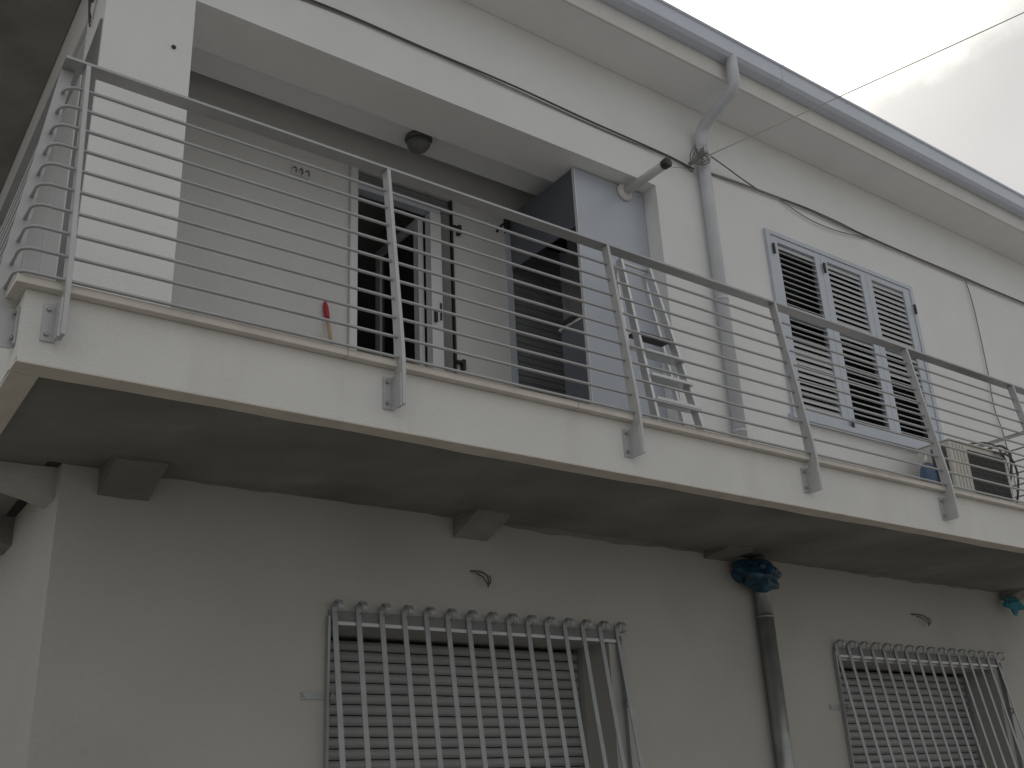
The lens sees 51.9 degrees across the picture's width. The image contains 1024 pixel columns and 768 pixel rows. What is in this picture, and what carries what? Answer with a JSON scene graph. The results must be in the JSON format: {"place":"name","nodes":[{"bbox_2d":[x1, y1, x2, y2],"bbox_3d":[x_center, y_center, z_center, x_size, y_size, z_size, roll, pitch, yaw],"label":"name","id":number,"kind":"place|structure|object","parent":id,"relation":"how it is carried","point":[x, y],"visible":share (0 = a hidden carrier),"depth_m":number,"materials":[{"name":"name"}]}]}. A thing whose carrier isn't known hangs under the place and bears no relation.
{"place":"outdoors","nodes":[
{"label":"outdoors","id":0,"kind":"place"},
{"bbox_2d":[664,0,1023,194],"label":"sky","id":1,"kind":"structure","parent":0,"point":[965,99],"materials":[{"name":"white"}]},
{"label":"ground","id":2,"kind":"structure","parent":0,"visible":0},
{"bbox_2d":[0,0,1023,767],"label":"house","id":3,"kind":"structure","parent":2,"relation":"on","point":[206,520],"depth_m":6.72,"materials":[{"name":"paint"}]},
{"bbox_2d":[88,0,92,26],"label":"cable bundle","id":4,"kind":"object","parent":3,"relation":"attached to","point":[89,11],"visible":1,"depth_m":6.08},
{"bbox_2d":[292,165,309,178],"bbox_3d":[-1.506,-1.524,7.518,0.125,0.075,0.050,13,-27,-34],"label":"wall socket","id":5,"kind":"object","parent":3,"relation":"attached to","point":[296,170],"depth_m":7.52,"materials":[{"name":"plastic"}]},
{"bbox_2d":[323,301,332,344],"bbox_3d":[-1.149,0.061,6.979,0.265,1.407,0.037,-11,-23,19],"label":"broom","id":6,"kind":"object","parent":3,"relation":"on","point":[326,310],"visible":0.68,"depth_m":7.22,"materials":[{"name":"red plastic"}]},
{"bbox_2d":[92,0,693,171],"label":"wall cable","id":7,"kind":"object","parent":3,"relation":"attached to","point":[361,21],"depth_m":7.57,"materials":[{"name":"black rubber"}]},
{"bbox_2d":[347,166,465,373],"bbox_3d":[-0.961,-0.221,7.865,0.980,2.599,0.790,13,-27,-34],"label":"balcony door","id":8,"kind":"structure","parent":3,"relation":"in","point":[385,344],"depth_m":8.00,"materials":[{"name":"metal"}]},
{"bbox_2d":[405,130,432,153],"bbox_3d":[-0.693,-1.778,7.810,0.208,0.123,0.208,13,-27,-34],"label":"ceiling lamp","id":9,"kind":"object","parent":3,"relation":"attached to","point":[417,142],"visible":0.94,"depth_m":7.75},
{"bbox_2d":[301,599,643,767],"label":"window grille","id":10,"kind":"object","parent":3,"relation":"attached to","point":[359,619],"depth_m":5.76,"materials":[{"name":"metal"}]},
{"bbox_2d":[470,570,490,586],"bbox_3d":[-0.177,1.117,6.043,0.122,0.095,0.053,3,-23,-13],"label":"wire stub","id":11,"kind":"object","parent":3,"relation":"attached to","point":[487,581],"visible":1,"depth_m":6.05,"materials":[{"name":"grey metal"}]},
{"bbox_2d":[0,55,1023,520],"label":"balcony railing","id":12,"kind":"object","parent":3,"relation":"attached to","point":[16,209],"visible":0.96,"depth_m":5.07,"materials":[{"name":"metal"}]},
{"bbox_2d":[496,219,568,398],"bbox_3d":[0.221,-0.106,8.293,0.732,2.574,0.122,13,-27,-34],"label":"shuttered door","id":13,"kind":"structure","parent":3,"relation":"in","point":[519,376],"depth_m":8.49,"materials":[{"name":"metal"}]},
{"bbox_2d":[510,167,666,421],"bbox_3d":[0.565,-0.246,8.053,0.740,2.613,0.845,13,-27,-34],"label":"boiler closet","id":14,"kind":"object","parent":3,"relation":"attached to","point":[588,204],"visible":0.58,"depth_m":7.94,"materials":[{"name":"grey metal"}]},
{"bbox_2d":[617,157,671,200],"bbox_3d":[1.034,-1.593,8.114,0.156,0.156,0.509,13,-27,-34],"label":"flue pipe","id":15,"kind":"object","parent":14,"relation":"attached to","point":[624,191],"visible":1,"depth_m":8.12,"materials":[{"name":"plastic"}]},
{"bbox_2d":[614,258,708,431],"bbox_3d":[1.070,-0.157,7.180,0.517,1.779,0.726,2,-23,-13],"label":"step ladder","id":16,"kind":"object","parent":3,"relation":"on","point":[682,383],"visible":0.44,"depth_m":7.26,"materials":[{"name":"silver metal"}]},
{"bbox_2d":[695,54,747,440],"bbox_3d":[1.765,-0.877,8.159,0.108,3.762,0.549,13,-27,-34],"label":"downpipe","id":17,"kind":"object","parent":3,"relation":"attached to","point":[718,107],"visible":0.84,"depth_m":8.43,"materials":[{"name":"grey metal"}]},
{"bbox_2d":[688,145,710,165],"bbox_3d":[1.537,-1.869,8.610,0.226,0.175,0.161,13,-27,-34],"label":"cable coil","id":18,"kind":"object","parent":17,"relation":"attached to","point":[701,153],"visible":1,"depth_m":8.60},
{"bbox_2d":[708,12,1023,155],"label":"aerial wire","id":19,"kind":"object","parent":17,"relation":"attached to","point":[867,84],"visible":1,"depth_m":8.51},
{"bbox_2d":[749,555,794,767],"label":"downpipe","id":20,"kind":"object","parent":3,"relation":"attached to","point":[775,692],"visible":0.85,"depth_m":7.13,"materials":[{"name":"metal"}]},
{"bbox_2d":[731,558,781,592],"bbox_3d":[1.710,1.337,7.351,0.388,0.234,0.272,13,-27,-34],"label":"plastic wrap","id":21,"kind":"object","parent":20,"relation":"attached to","point":[759,575],"visible":1,"depth_m":7.28,"materials":[{"name":"blue plastic"}]},
{"bbox_2d":[601,0,1023,218],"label":"roof gutter","id":22,"kind":"object","parent":3,"relation":"attached to","point":[676,23],"visible":1,"depth_m":9.29,"materials":[{"name":"grey metal"}]},
{"bbox_2d":[762,228,943,449],"bbox_3d":[3.022,-0.314,9.339,2.200,1.750,0.190,13,-27,-34],"label":"louvred window","id":23,"kind":"structure","parent":3,"relation":"in","point":[811,288],"depth_m":9.33,"materials":[{"name":"metal"}]},
{"bbox_2d":[710,156,1023,303],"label":"wall cable","id":24,"kind":"object","parent":3,"relation":"attached to","point":[851,229],"depth_m":9.80,"materials":[{"name":"black rubber"}]},
{"bbox_2d":[965,280,1016,491],"bbox_3d":[4.793,-0.008,10.547,0.075,2.331,0.012,13,-27,-34],"label":"drop wire","id":25,"kind":"object","parent":24,"relation":"hanging from","point":[987,370],"visible":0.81,"depth_m":10.64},
{"bbox_2d":[911,614,930,625],"bbox_3d":[3.311,1.902,8.492,0.201,0.096,0.056,6,-24,-22],"label":"wire stub","id":26,"kind":"object","parent":3,"relation":"attached to","point":[923,618],"visible":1,"depth_m":8.50,"materials":[{"name":"grey metal"}]},
{"bbox_2d":[829,639,1023,767],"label":"window grille","id":27,"kind":"object","parent":3,"relation":"attached to","point":[893,654],"depth_m":8.12,"materials":[{"name":"metal"}]},
{"bbox_2d":[920,453,939,484],"bbox_3d":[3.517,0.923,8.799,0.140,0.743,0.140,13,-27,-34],"label":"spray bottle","id":28,"kind":"object","parent":3,"relation":"on","point":[929,473],"visible":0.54,"depth_m":8.82,"materials":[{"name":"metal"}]},
{"bbox_2d":[916,438,1018,502],"bbox_3d":[4.097,0.963,9.160,1.191,0.884,0.374,13,-27,-34],"label":"air conditioner","id":29,"kind":"object","parent":3,"relation":"on","point":[974,484],"visible":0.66,"depth_m":9.01,"materials":[{"name":"plastic"}]},
{"bbox_2d":[1002,596,1023,615],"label":"blue rag","id":30,"kind":"object","parent":3,"relation":"hanging from","point":[1014,604],"visible":1,"depth_m":9.20,"materials":[{"name":"teal fabric"}]}
]}

